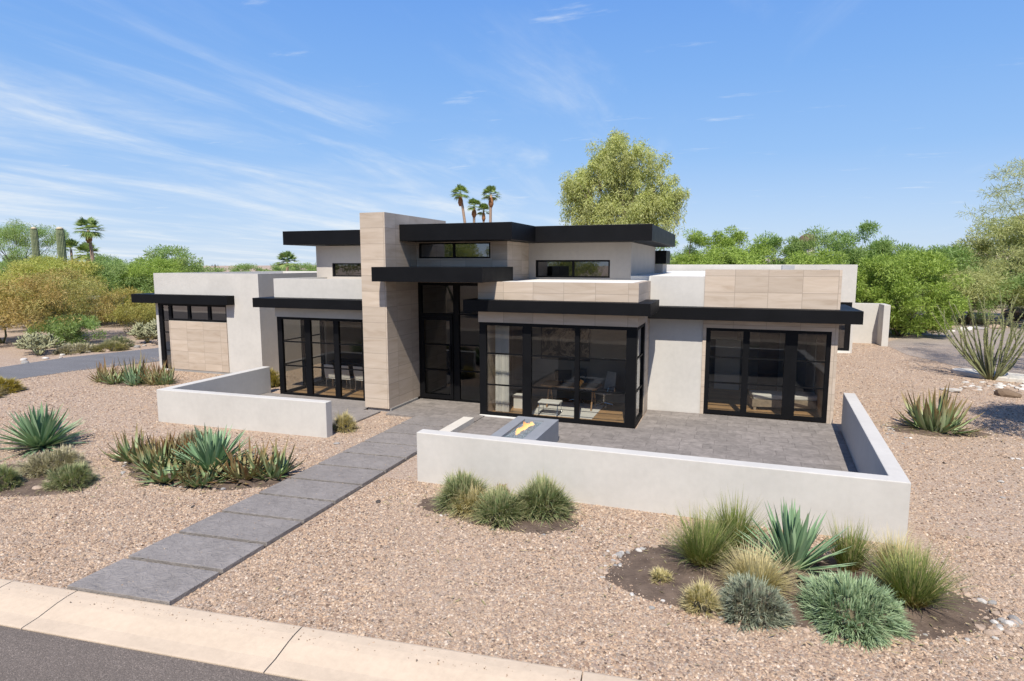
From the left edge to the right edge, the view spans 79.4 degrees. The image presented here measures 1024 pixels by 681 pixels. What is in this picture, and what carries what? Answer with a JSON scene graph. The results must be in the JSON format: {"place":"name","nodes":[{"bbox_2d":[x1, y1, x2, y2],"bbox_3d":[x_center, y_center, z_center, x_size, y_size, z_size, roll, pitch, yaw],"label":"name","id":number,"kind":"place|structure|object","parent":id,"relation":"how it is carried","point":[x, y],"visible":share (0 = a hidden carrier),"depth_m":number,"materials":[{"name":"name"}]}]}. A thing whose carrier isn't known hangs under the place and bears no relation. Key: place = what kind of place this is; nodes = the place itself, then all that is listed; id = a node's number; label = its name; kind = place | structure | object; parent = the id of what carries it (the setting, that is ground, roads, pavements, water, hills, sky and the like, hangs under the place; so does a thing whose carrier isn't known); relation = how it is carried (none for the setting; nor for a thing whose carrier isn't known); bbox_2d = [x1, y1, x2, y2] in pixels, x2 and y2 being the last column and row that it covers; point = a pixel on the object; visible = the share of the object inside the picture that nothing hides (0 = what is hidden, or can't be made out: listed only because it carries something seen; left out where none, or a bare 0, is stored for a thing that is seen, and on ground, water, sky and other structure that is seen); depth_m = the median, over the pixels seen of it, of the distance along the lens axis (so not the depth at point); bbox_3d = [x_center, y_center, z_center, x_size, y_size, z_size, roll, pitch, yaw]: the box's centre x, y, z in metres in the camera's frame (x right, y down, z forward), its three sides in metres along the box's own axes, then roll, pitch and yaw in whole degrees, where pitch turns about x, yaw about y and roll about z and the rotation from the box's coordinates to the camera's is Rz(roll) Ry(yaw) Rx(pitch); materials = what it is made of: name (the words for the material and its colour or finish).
{"place":"outdoors","nodes":[
{"label":"outdoors","id":0,"kind":"place"},
{"bbox_2d":[0,348,158,378],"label":"driveway","id":1,"kind":"structure","parent":0,"point":[46,367],"depth_m":29.81,"materials":[{"name":"concrete"}]},
{"bbox_2d":[0,625,301,680],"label":"road","id":2,"kind":"structure","parent":0,"point":[26,655],"depth_m":7.54,"materials":[{"name":"asphalt"}]},
{"bbox_2d":[261,393,380,431],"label":"paving","id":3,"kind":"structure","parent":0,"point":[358,410],"depth_m":20.67,"materials":[{"name":"grey stone"}]},
{"bbox_2d":[386,398,483,421],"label":"entry paving","id":4,"kind":"structure","parent":0,"point":[439,408],"depth_m":20.25,"materials":[{"name":"stone"}]},
{"bbox_2d":[0,265,1023,680],"bbox_3d":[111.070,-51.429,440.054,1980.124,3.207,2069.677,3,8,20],"label":"ground","id":5,"kind":"structure","parent":0,"point":[10,355],"depth_m":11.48,"materials":[{"name":"gravel"}]},
{"bbox_2d":[13,331,64,355],"bbox_3d":[-24.957,0.156,32.586,2.296,1.304,1.996,3,8,20],"label":"cholla","id":6,"kind":"object","parent":5,"relation":"on","point":[42,343],"visible":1,"depth_m":32.37,"materials":[{"name":"plant"}]},
{"bbox_2d":[0,218,77,272],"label":"green tree","id":7,"kind":"object","parent":5,"relation":"on","point":[17,232],"visible":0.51,"depth_m":74.66,"materials":[{"name":"green plant"}]},
{"bbox_2d":[0,281,79,342],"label":"golden tree","id":8,"kind":"object","parent":5,"relation":"on","point":[25,301],"visible":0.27,"depth_m":37.54,"materials":[{"name":"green plant"}]},
{"bbox_2d":[0,400,94,460],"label":"agave","id":9,"kind":"object","parent":5,"relation":"on","point":[40,430],"visible":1,"depth_m":16.06,"materials":[{"name":"green plant"}]},
{"bbox_2d":[0,463,94,496],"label":"soil","id":10,"kind":"structure","parent":5,"relation":"on","point":[28,486],"depth_m":13.13,"materials":[{"name":"soil"}]},
{"bbox_2d":[0,459,28,491],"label":"green mound","id":11,"kind":"object","parent":10,"relation":"on","point":[12,478],"visible":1,"depth_m":13.31,"materials":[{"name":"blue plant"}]},
{"bbox_2d":[12,442,90,477],"bbox_3d":[-10.652,2.738,14.265,1.681,0.634,1.577,7,10,42],"label":"shrub","id":12,"kind":"object","parent":10,"relation":"on","point":[38,464],"visible":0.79,"depth_m":14.14,"materials":[{"name":"green plant"}]},
{"bbox_2d":[40,460,99,491],"bbox_3d":[-9.620,2.892,13.432,1.184,0.532,1.231,-4,8,-29],"label":"shrub","id":13,"kind":"object","parent":10,"relation":"on","point":[70,476],"visible":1,"depth_m":13.29,"materials":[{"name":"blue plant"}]},
{"bbox_2d":[0,258,105,326],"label":"golden tree","id":14,"kind":"object","parent":5,"relation":"on","point":[37,268],"visible":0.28,"depth_m":44.38,"materials":[{"name":"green plant"}]},
{"bbox_2d":[0,267,124,331],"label":"rusty tree","id":15,"kind":"object","parent":5,"relation":"on","point":[27,285],"visible":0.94,"depth_m":36.94,"materials":[{"name":"yellow plant"}]},
{"bbox_2d":[1,255,124,319],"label":"green tree","id":16,"kind":"object","parent":5,"relation":"on","point":[91,268],"visible":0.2,"depth_m":50.59,"materials":[{"name":"green plant"}]},
{"bbox_2d":[22,312,106,346],"bbox_3d":[-26.090,-0.584,36.367,3.506,2.120,3.618,3,8,20],"label":"green bush","id":17,"kind":"object","parent":5,"relation":"on","point":[70,333],"visible":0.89,"depth_m":36.07,"materials":[{"name":"green plant"}]},
{"bbox_2d":[50,342,99,355],"bbox_3d":[-23.857,0.287,33.819,2.602,0.664,2.634,5,9,37],"label":"brush","id":18,"kind":"object","parent":5,"relation":"on","point":[79,347],"visible":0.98,"depth_m":33.32,"materials":[{"name":"grey plant"}]},
{"bbox_2d":[72,217,104,260],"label":"palm","id":19,"kind":"object","parent":5,"relation":"on","point":[88,235],"visible":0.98,"depth_m":82.57,"materials":[{"name":"green plant"}]},
{"bbox_2d":[83,258,154,312],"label":"green tree","id":20,"kind":"object","parent":5,"relation":"on","point":[109,272],"visible":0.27,"depth_m":54.88,"materials":[{"name":"green plant"}]},
{"bbox_2d":[91,287,155,325],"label":"golden bush","id":21,"kind":"object","parent":5,"relation":"on","point":[118,313],"visible":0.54,"depth_m":47.77,"materials":[{"name":"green plant"}]},
{"bbox_2d":[110,256,191,306],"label":"green tree","id":22,"kind":"object","parent":5,"relation":"on","point":[159,265],"visible":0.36,"depth_m":56.71,"materials":[{"name":"green plant"}]},
{"bbox_2d":[131,243,203,292],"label":"tree","id":23,"kind":"object","parent":5,"relation":"on","point":[192,265],"visible":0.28,"depth_m":80.64,"materials":[{"name":"green plant"}]},
{"bbox_2d":[121,458,288,489],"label":"soil","id":24,"kind":"structure","parent":5,"relation":"on","point":[251,482],"depth_m":13.58,"materials":[{"name":"soil"}]},
{"bbox_2d":[96,425,160,462],"bbox_3d":[-9.267,2.458,15.180,1.412,0.989,1.399,5,9,37],"label":"aloe","id":25,"kind":"object","parent":24,"relation":"on","point":[122,455],"visible":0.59,"depth_m":15.00,"materials":[{"name":"green plant"}]},
{"bbox_2d":[124,432,191,471],"bbox_3d":[-8.334,2.588,14.517,1.462,0.894,1.729,-4,8,-31],"label":"aloe","id":26,"kind":"object","parent":24,"relation":"on","point":[144,456],"visible":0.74,"depth_m":14.24,"materials":[{"name":"green plant"}]},
{"bbox_2d":[131,456,199,485],"bbox_3d":[-7.683,2.861,13.863,1.574,0.511,1.588,0,7,2],"label":"aloe","id":27,"kind":"object","parent":24,"relation":"on","point":[162,476],"visible":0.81,"depth_m":13.70,"materials":[{"name":"green plant"}]},
{"bbox_2d":[175,461,234,487],"bbox_3d":[-6.719,2.926,13.558,1.272,0.453,1.418,-3,8,-20],"label":"aloe","id":28,"kind":"object","parent":24,"relation":"on","point":[196,481],"visible":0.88,"depth_m":13.40,"materials":[{"name":"green plant"}]},
{"bbox_2d":[158,424,259,487],"bbox_3d":[-7.064,2.473,14.323,2.522,1.169,2.588,-1,7,-9],"label":"agave","id":29,"kind":"object","parent":24,"relation":"on","point":[210,449],"visible":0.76,"depth_m":14.21,"materials":[{"name":"green plant"}]},
{"bbox_2d":[203,437,275,483],"bbox_3d":[-6.055,2.671,13.932,1.671,0.875,1.789,6,9,39],"label":"aloe","id":30,"kind":"object","parent":24,"relation":"on","point":[242,471],"visible":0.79,"depth_m":13.74,"materials":[{"name":"green plant"}]},
{"bbox_2d":[236,436,304,479],"bbox_3d":[-5.457,2.648,14.079,1.568,0.888,1.666,-1,7,-8],"label":"aloe","id":31,"kind":"object","parent":24,"relation":"on","point":[281,463],"visible":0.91,"depth_m":13.89,"materials":[{"name":"green plant"}]},
{"bbox_2d":[156,366,332,437],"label":"patio wall","id":32,"kind":"structure","parent":5,"relation":"on","point":[236,400],"depth_m":18.10,"materials":[{"name":"paint"}]},
{"bbox_2d":[128,454,415,574],"bbox_3d":[-3.958,3.097,13.909,1.900,0.001,10.800,3,8,20],"label":"path bed","id":33,"kind":"object","parent":5,"relation":"on","point":[337,502],"visible":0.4,"depth_m":12.77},
{"bbox_2d":[67,558,218,604],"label":"path slab","id":34,"kind":"structure","parent":33,"relation":"on","point":[159,583],"depth_m":9.24,"materials":[{"name":"grey stone"}]},
{"bbox_2d":[128,533,263,572],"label":"path slab","id":35,"kind":"structure","parent":33,"relation":"on","point":[209,554],"depth_m":10.17,"materials":[{"name":"grey stone"}]},
{"bbox_2d":[179,512,300,545],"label":"path slab","id":36,"kind":"structure","parent":33,"relation":"on","point":[265,531],"depth_m":11.09,"materials":[{"name":"grey stone"}]},
{"bbox_2d":[222,494,332,522],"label":"path slab","id":37,"kind":"structure","parent":33,"relation":"on","point":[284,508],"depth_m":12.05,"materials":[{"name":"concrete"}]},
{"bbox_2d":[259,478,360,502],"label":"path slab","id":38,"kind":"structure","parent":33,"relation":"on","point":[300,488],"depth_m":12.95,"materials":[{"name":"concrete"}]},
{"bbox_2d":[291,464,383,486],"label":"path slab","id":39,"kind":"structure","parent":33,"relation":"on","point":[351,476],"depth_m":13.93,"materials":[{"name":"concrete"}]},
{"bbox_2d":[318,452,404,471],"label":"path slab","id":40,"kind":"structure","parent":33,"relation":"on","point":[352,460],"depth_m":14.85,"materials":[{"name":"concrete"}]},
{"bbox_2d":[343,442,416,459],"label":"path slab","id":41,"kind":"structure","parent":33,"relation":"on","point":[379,449],"depth_m":15.72,"materials":[{"name":"concrete"}]},
{"bbox_2d":[364,432,416,445],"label":"path slab","id":42,"kind":"structure","parent":33,"relation":"on","point":[395,438],"depth_m":16.70,"materials":[{"name":"concrete"}]},
{"bbox_2d":[384,424,443,434],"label":"path slab","id":43,"kind":"structure","parent":33,"relation":"on","point":[406,429],"depth_m":17.82,"materials":[{"name":"concrete"}]},
{"bbox_2d":[401,416,458,426],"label":"path slab","id":44,"kind":"structure","parent":33,"relation":"on","point":[429,421],"depth_m":18.61,"materials":[{"name":"concrete"}]},
{"bbox_2d":[0,578,642,680],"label":"curb","id":45,"kind":"structure","parent":5,"relation":"on","point":[226,642],"depth_m":7.87,"materials":[{"name":"concrete"}]},
{"bbox_2d":[332,409,357,433],"bbox_3d":[-4.818,2.287,17.854,1.028,0.637,0.975,-6,9,-38],"label":"ball bush","id":46,"kind":"object","parent":5,"relation":"on","point":[344,422],"visible":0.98,"depth_m":17.79,"materials":[{"name":"green plant"}]},
{"bbox_2d":[131,212,863,428],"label":"house","id":47,"kind":"structure","parent":5,"relation":"on","point":[406,309],"depth_m":20.75,"materials":[{"name":"paint"}]},
{"bbox_2d":[158,303,171,368],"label":"window","id":48,"kind":"structure","parent":47,"relation":"in","point":[163,308],"depth_m":27.95,"materials":[{"name":"black metal"}]},
{"bbox_2d":[168,304,226,322],"bbox_3d":[-13.820,-1.218,27.174,3.300,0.756,0.100,3,8,20],"label":"window","id":49,"kind":"structure","parent":47,"relation":"in","point":[177,312],"depth_m":27.17,"materials":[{"name":"glass"}]},
{"bbox_2d":[284,320,325,391],"bbox_3d":[-8.026,0.399,23.783,0.110,2.868,2.465,3,8,20],"label":"window","id":50,"kind":"structure","parent":47,"relation":"in","point":[322,339],"depth_m":23.87,"materials":[{"name":"black metal"}]},
{"bbox_2d":[277,317,364,400],"bbox_3d":[-6.498,0.637,21.878,4.280,2.868,0.110,3,8,20],"label":"window","id":51,"kind":"structure","parent":47,"relation":"in","point":[308,342],"depth_m":22.02,"materials":[{"name":"black metal"}]},
{"bbox_2d":[332,263,360,276],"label":"window","id":52,"kind":"structure","parent":47,"relation":"in","point":[339,269],"depth_m":24.45,"materials":[{"name":"glass"}]},
{"bbox_2d":[421,313,453,399],"bbox_3d":[-2.619,0.553,21.487,1.200,2.990,0.135,3,8,20],"label":"door","id":53,"kind":"structure","parent":47,"relation":"in","point":[424,316],"depth_m":21.48,"materials":[{"name":"black metal"}]},
{"bbox_2d":[418,282,479,402],"bbox_3d":[-1.893,0.075,21.302,2.900,4.125,0.110,3,8,20],"label":"window","id":54,"kind":"structure","parent":47,"relation":"in","point":[433,297],"depth_m":21.36,"materials":[{"name":"glass"}]},
{"bbox_2d":[419,242,489,257],"bbox_3d":[-1.944,-3.047,20.905,2.656,0.516,0.080,3,8,20],"label":"window","id":55,"kind":"structure","parent":47,"relation":"in","point":[426,250],"depth_m":20.88,"materials":[{"name":"black glass"}]},
{"bbox_2d":[495,326,508,411],"bbox_3d":[-0.317,0.843,19.809,0.460,2.930,0.126,3,8,20],"label":"curtain","id":56,"kind":"object","parent":47,"relation":"hanging from","point":[502,363],"visible":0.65,"depth_m":19.80,"materials":[{"name":"white fabric"}]},
{"bbox_2d":[479,322,637,428],"bbox_3d":[1.297,0.987,18.660,4.880,2.968,0.110,3,8,20],"label":"window","id":57,"kind":"structure","parent":47,"relation":"in","point":[632,332],"depth_m":18.55,"materials":[{"name":"black metal"}]},
{"bbox_2d":[541,327,590,361],"bbox_3d":[1.883,0.112,21.755,1.770,1.170,0.063,3,8,20],"label":"wall painting","id":58,"kind":"object","parent":47,"relation":"attached to","point":[557,341],"depth_m":21.75,"materials":[{"name":"fabric"}]},
{"bbox_2d":[532,402,603,418],"bbox_3d":[1.839,2.267,20.331,2.050,0.013,2.000,3,8,20],"label":"rug","id":59,"kind":"object","parent":47,"relation":"on","point":[585,412],"visible":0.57,"depth_m":20.14,"materials":[{"name":"white fabric"}]},
{"bbox_2d":[541,380,601,410],"bbox_3d":[1.980,1.843,20.601,1.900,0.781,0.840,3,8,20],"label":"desk","id":60,"kind":"object","parent":59,"relation":"on","point":[590,386],"visible":0.96,"depth_m":20.50,"materials":[{"name":"brown wood"}]},
{"bbox_2d":[536,260,609,277],"bbox_3d":[2.144,-2.545,21.890,2.696,0.616,0.080,3,8,20],"label":"window","id":61,"kind":"structure","parent":47,"relation":"in","point":[544,268],"depth_m":21.86,"materials":[{"name":"glass"}]},
{"bbox_2d":[635,323,644,427],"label":"window","id":62,"kind":"structure","parent":47,"relation":"in","point":[642,327],"depth_m":19.17,"materials":[{"name":"black metal"}]},
{"bbox_2d":[714,339,740,389],"bbox_3d":[8.207,0.919,23.511,0.900,1.900,0.050,3,8,20],"label":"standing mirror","id":63,"kind":"object","parent":47,"relation":"on","point":[727,369],"visible":1,"depth_m":23.48,"materials":[{"name":"grey mirror"}]},
{"bbox_2d":[703,328,831,422],"bbox_3d":[7.827,1.030,19.092,3.546,2.757,0.110,3,8,20],"label":"window","id":64,"kind":"structure","parent":47,"relation":"in","point":[790,360],"depth_m":18.92,"materials":[{"name":"black metal"}]},
{"bbox_2d":[747,390,816,409],"bbox_3d":[9.077,2.000,20.415,2.300,0.520,0.800,1,7,10],"label":"bench","id":65,"kind":"object","parent":47,"relation":"on","point":[760,398],"visible":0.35,"depth_m":20.14,"materials":[{"name":"grey wood"}]},
{"bbox_2d":[837,302,851,350],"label":"window","id":66,"kind":"structure","parent":47,"relation":"in","point":[844,329],"depth_m":33.36,"materials":[{"name":"glass"}]},
{"bbox_2d":[417,496,578,533],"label":"soil","id":67,"kind":"structure","parent":5,"relation":"on","point":[531,526],"depth_m":11.46,"materials":[{"name":"soil"}]},
{"bbox_2d":[428,469,495,518],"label":"blue grass","id":68,"kind":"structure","parent":67,"relation":"on","point":[460,481],"depth_m":12.19,"materials":[{"name":"plant"}]},
{"bbox_2d":[445,482,498,520],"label":"blue grass","id":69,"kind":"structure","parent":67,"relation":"on","point":[469,498],"depth_m":11.85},
{"bbox_2d":[460,482,530,532],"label":"blue grass","id":70,"kind":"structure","parent":67,"relation":"on","point":[501,499],"depth_m":11.54,"materials":[{"name":"plant"}]},
{"bbox_2d":[509,466,582,527],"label":"blue grass","id":71,"kind":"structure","parent":67,"relation":"on","point":[541,494],"depth_m":11.71,"materials":[{"name":"plant"}]},
{"bbox_2d":[556,126,691,246],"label":"gum tree","id":72,"kind":"object","parent":5,"relation":"on","point":[614,205],"visible":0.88,"depth_m":53.27,"materials":[{"name":"green plant"}]},
{"bbox_2d":[417,393,910,544],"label":"patio wall","id":73,"kind":"structure","parent":5,"relation":"on","point":[876,489],"depth_m":11.91,"materials":[{"name":"paint"}]},
{"bbox_2d":[655,228,735,264],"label":"tree","id":74,"kind":"object","parent":5,"relation":"on","point":[697,238],"visible":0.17,"depth_m":47.04,"materials":[{"name":"green plant"}]},
{"bbox_2d":[685,243,767,264],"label":"bushy tree","id":75,"kind":"object","parent":5,"relation":"on","point":[735,254],"visible":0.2,"depth_m":44.24,"materials":[{"name":"green plant"}]},
{"bbox_2d":[715,225,780,264],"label":"tree","id":76,"kind":"object","parent":5,"relation":"on","point":[740,235],"visible":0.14,"depth_m":46.89,"materials":[{"name":"green plant"}]},
{"bbox_2d":[750,230,811,264],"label":"tree","id":77,"kind":"object","parent":5,"relation":"on","point":[775,241],"visible":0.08,"depth_m":47.85,"materials":[{"name":"green plant"}]},
{"bbox_2d":[603,544,1001,638],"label":"soil","id":78,"kind":"structure","parent":5,"relation":"on","point":[948,617],"depth_m":9.14,"materials":[{"name":"soil"}]},
{"bbox_2d":[677,575,723,620],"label":"gold grass","id":79,"kind":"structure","parent":78,"relation":"on","point":[701,593],"depth_m":8.56,"materials":[{"name":"plant"}]},
{"bbox_2d":[653,502,754,570],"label":"deer grass","id":80,"kind":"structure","parent":78,"relation":"on","point":[703,549],"depth_m":9.78,"materials":[{"name":"plant"}]},
{"bbox_2d":[712,569,798,632],"bbox_3d":[3.317,3.476,8.525,1.211,0.585,1.195,-1,7,-4],"label":"grey mound","id":81,"kind":"object","parent":78,"relation":"on","point":[740,599],"visible":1,"depth_m":8.32,"materials":[{"name":"blue plant"}]},
{"bbox_2d":[703,535,812,614],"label":"gold grass","id":82,"kind":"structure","parent":78,"relation":"on","point":[761,567],"depth_m":9.13,"materials":[{"name":"plant"}]},
{"bbox_2d":[733,496,857,581],"bbox_3d":[4.434,3.055,9.696,1.892,1.149,1.977,1,7,6],"label":"agave","id":83,"kind":"object","parent":78,"relation":"on","point":[795,539],"visible":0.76,"depth_m":9.60,"materials":[{"name":"green plant"}]},
{"bbox_2d":[788,567,917,652],"bbox_3d":[4.567,3.450,8.333,1.671,0.684,1.602,-4,8,-29],"label":"sage mound","id":84,"kind":"object","parent":78,"relation":"on","point":[847,605],"visible":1,"depth_m":8.14,"materials":[{"name":"green plant"}]},
{"bbox_2d":[821,510,887,572],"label":"deer grass","id":85,"kind":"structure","parent":78,"relation":"on","point":[851,554],"depth_m":9.59,"materials":[{"name":"plant"}]},
{"bbox_2d":[854,523,947,581],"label":"deer grass","id":86,"kind":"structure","parent":78,"relation":"on","point":[898,545],"depth_m":9.56,"materials":[{"name":"plant"}]},
{"bbox_2d":[778,224,869,300],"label":"tree","id":87,"kind":"object","parent":5,"relation":"on","point":[796,244],"visible":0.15,"depth_m":46.06,"materials":[{"name":"green plant"}]},
{"bbox_2d":[783,246,871,302],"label":"bushy tree","id":88,"kind":"object","parent":5,"relation":"on","point":[827,257],"visible":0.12,"depth_m":42.90,"materials":[{"name":"green plant"}]},
{"bbox_2d":[815,220,898,275],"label":"tree","id":89,"kind":"object","parent":5,"relation":"on","point":[865,228],"visible":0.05,"depth_m":47.26,"materials":[{"name":"green plant"}]},
{"bbox_2d":[852,303,890,346],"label":"garden wall","id":90,"kind":"structure","parent":5,"relation":"on","point":[874,328],"depth_m":37.25,"materials":[{"name":"paint"}]},
{"bbox_2d":[849,236,928,306],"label":"tree","id":91,"kind":"object","parent":5,"relation":"on","point":[885,246],"visible":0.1,"depth_m":45.35,"materials":[{"name":"green plant"}]},
{"bbox_2d":[855,248,975,336],"bbox_3d":[25.843,-3.099,40.367,6.004,6.086,7.416,-6,9,-38],"label":"bushy tree","id":92,"kind":"object","parent":5,"relation":"on","point":[902,271],"visible":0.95,"depth_m":39.45,"materials":[{"name":"green plant"}]},
{"bbox_2d":[886,425,992,436],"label":"soil","id":93,"kind":"structure","parent":5,"relation":"on","point":[906,428],"depth_m":17.55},
{"bbox_2d":[893,383,987,433],"bbox_3d":[12.414,1.912,17.798,2.224,1.448,2.384,-7,10,-44],"label":"aloe","id":94,"kind":"object","parent":93,"relation":"on","point":[941,418],"visible":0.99,"depth_m":17.55,"materials":[{"name":"green plant"}]},
{"bbox_2d":[897,243,1010,310],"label":"mesquite","id":95,"kind":"object","parent":5,"relation":"on","point":[953,251],"visible":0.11,"depth_m":51.19,"materials":[{"name":"green plant"}]},
{"bbox_2d":[922,266,1023,323],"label":"mesquite","id":96,"kind":"object","parent":5,"relation":"on","point":[1020,291],"visible":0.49,"depth_m":47.04,"materials":[{"name":"green plant"}]},
{"bbox_2d":[932,290,1023,379],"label":"ocotillo","id":97,"kind":"object","parent":5,"relation":"on","point":[986,370],"visible":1,"depth_m":25.63,"materials":[{"name":"green plant"}]},
{"bbox_2d":[946,212,1023,320],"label":"olive tree","id":98,"kind":"object","parent":5,"relation":"on","point":[1015,233],"visible":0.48,"depth_m":50.84,"materials":[{"name":"green plant"}]},
{"bbox_2d":[946,159,1023,289],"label":"palo verde","id":99,"kind":"object","parent":5,"relation":"on","point":[996,193],"visible":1,"depth_m":26.52,"materials":[{"name":"green plant"}]},
{"bbox_2d":[952,368,1023,382],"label":"concrete apron","id":100,"kind":"object","parent":5,"relation":"on","point":[1012,377],"visible":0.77,"depth_m":26.02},
{"bbox_2d":[966,270,1023,320],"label":"mesquite","id":101,"kind":"object","parent":5,"relation":"on","point":[1018,280],"visible":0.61,"depth_m":46.61,"materials":[{"name":"green plant"}]},
{"bbox_2d":[0,0,1023,265],"label":"sky","id":102,"kind":"structure","parent":0,"point":[216,129],"materials":[{"name":"blue"}]},
{"bbox_2d":[458,410,856,471],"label":"patio paving","id":103,"kind":"structure","parent":0,"point":[793,443],"depth_m":17.07,"materials":[{"name":"stone"}]},
{"bbox_2d":[490,416,558,441],"bbox_3d":[0.293,2.472,15.722,1.160,0.752,2.500,3,8,20],"label":"fire pit","id":104,"kind":"object","parent":103,"relation":"on","point":[533,428],"visible":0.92,"depth_m":15.87,"materials":[{"name":"grey concrete"}]},
{"bbox_2d":[685,486,779,550],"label":"deer grass","id":105,"kind":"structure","parent":0,"point":[739,519],"depth_m":10.33,"materials":[{"name":"plant"}]},
{"bbox_2d":[857,534,980,611],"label":"deer grass","id":106,"kind":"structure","parent":0,"point":[912,583],"depth_m":8.60,"materials":[{"name":"plant"}]},
{"bbox_2d":[888,323,1023,373],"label":"side driveway","id":107,"kind":"structure","parent":0,"point":[929,341],"depth_m":36.37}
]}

